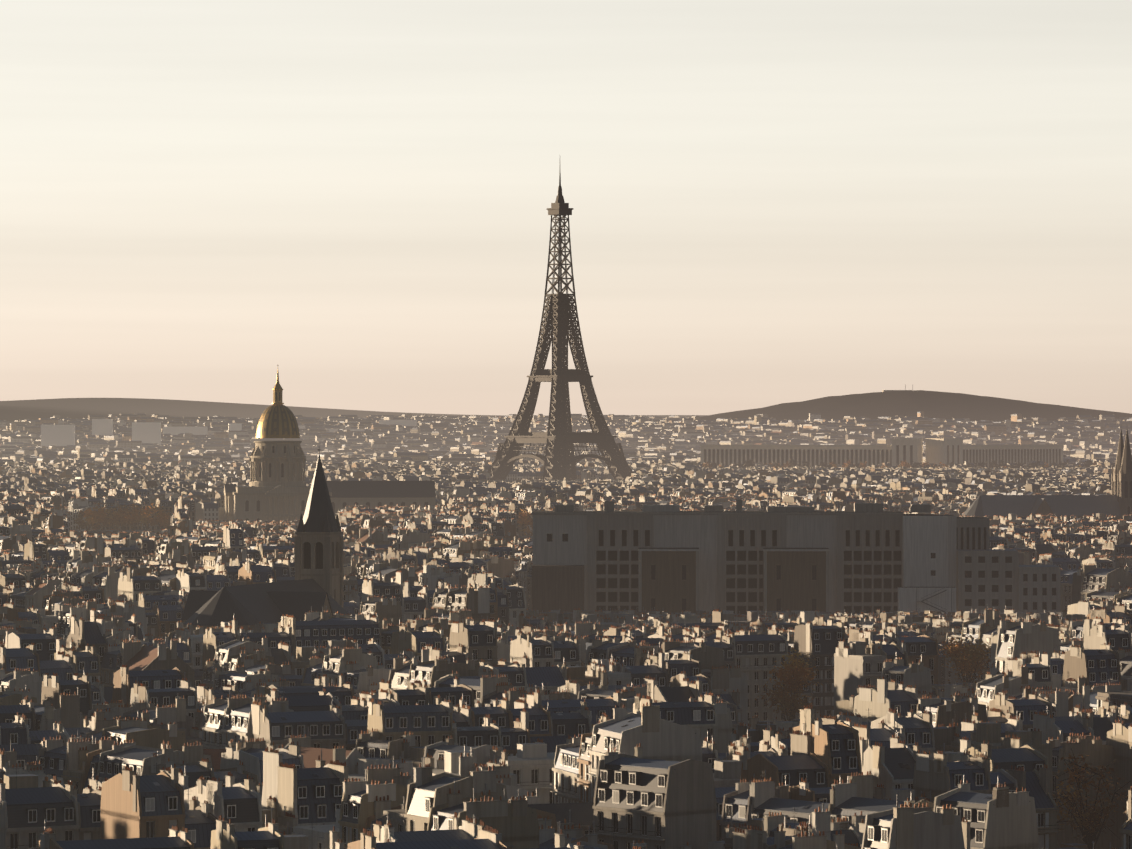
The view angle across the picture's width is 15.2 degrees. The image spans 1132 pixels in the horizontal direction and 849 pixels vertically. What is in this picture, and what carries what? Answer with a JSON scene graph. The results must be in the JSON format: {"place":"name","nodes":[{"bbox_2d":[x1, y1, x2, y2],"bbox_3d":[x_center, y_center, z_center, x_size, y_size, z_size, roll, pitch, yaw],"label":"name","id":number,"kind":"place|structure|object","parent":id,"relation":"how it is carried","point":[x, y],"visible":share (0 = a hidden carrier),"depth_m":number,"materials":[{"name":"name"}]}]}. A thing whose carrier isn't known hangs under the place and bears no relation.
{"place":"outdoors","nodes":[
{"label":"outdoors","id":0,"kind":"place"},
{"bbox_2d":[0,390,1131,421],"bbox_3d":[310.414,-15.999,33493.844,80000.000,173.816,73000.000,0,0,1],"label":"hills","id":1,"kind":"structure","parent":0,"point":[929,404],"depth_m":9103.64,"materials":[{"name":"soil"}]},
{"bbox_2d":[182,455,348,632],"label":"church","id":2,"kind":"structure","parent":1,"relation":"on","point":[317,584],"depth_m":1152.39,"materials":[{"name":"stone"}]},
{"bbox_2d":[219,370,435,520],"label":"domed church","id":3,"kind":"structure","parent":1,"relation":"on","point":[277,489],"depth_m":2736.23,"materials":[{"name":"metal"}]},
{"bbox_2d":[487,172,633,480],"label":"eiffel tower","id":4,"kind":"structure","parent":1,"relation":"on","point":[559,437],"depth_m":4088.85,"materials":[{"name":"metal"}]},
{"bbox_2d":[0,536,1131,848],"bbox_3d":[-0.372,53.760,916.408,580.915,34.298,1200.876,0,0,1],"label":"city","id":5,"kind":"object","parent":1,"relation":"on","point":[460,694],"visible":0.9,"depth_m":681.95,"materials":[{"name":"stone"}]},
{"bbox_2d":[0,384,1131,519],"bbox_3d":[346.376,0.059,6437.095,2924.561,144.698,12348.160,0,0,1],"label":"city","id":6,"kind":"object","parent":1,"relation":"on","point":[201,461],"visible":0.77,"depth_m":6218.36,"materials":[{"name":"stone"}]},
{"bbox_2d":[0,485,1131,569],"bbox_3d":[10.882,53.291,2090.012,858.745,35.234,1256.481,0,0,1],"label":"city","id":7,"kind":"object","parent":1,"relation":"on","point":[1072,542],"visible":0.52,"depth_m":1995.24,"materials":[{"name":"stone"}]},
{"bbox_2d":[71,458,1129,848],"bbox_3d":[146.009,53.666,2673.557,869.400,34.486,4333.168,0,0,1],"label":"trees","id":8,"kind":"object","parent":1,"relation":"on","point":[793,680],"visible":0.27,"depth_m":901.59,"materials":[{"name":"plant"}]},
{"bbox_2d":[532,499,1059,614],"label":"faculty building","id":9,"kind":"structure","parent":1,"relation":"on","point":[870,557],"depth_m":1357.88,"materials":[{"name":"concrete"}]},
{"bbox_2d":[700,438,1063,466],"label":"palace","id":10,"kind":"structure","parent":1,"relation":"on","point":[938,450],"depth_m":4917.29,"materials":[{"name":"stone"}]},
{"bbox_2d":[962,429,1131,520],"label":"church","id":11,"kind":"structure","parent":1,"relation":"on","point":[1117,502],"depth_m":2282.73,"materials":[{"name":"stone"}]},
{"bbox_2d":[0,0,1131,415],"label":"sky","id":12,"kind":"structure","parent":0,"point":[773,202],"materials":[{"name":"beige"}]}
]}

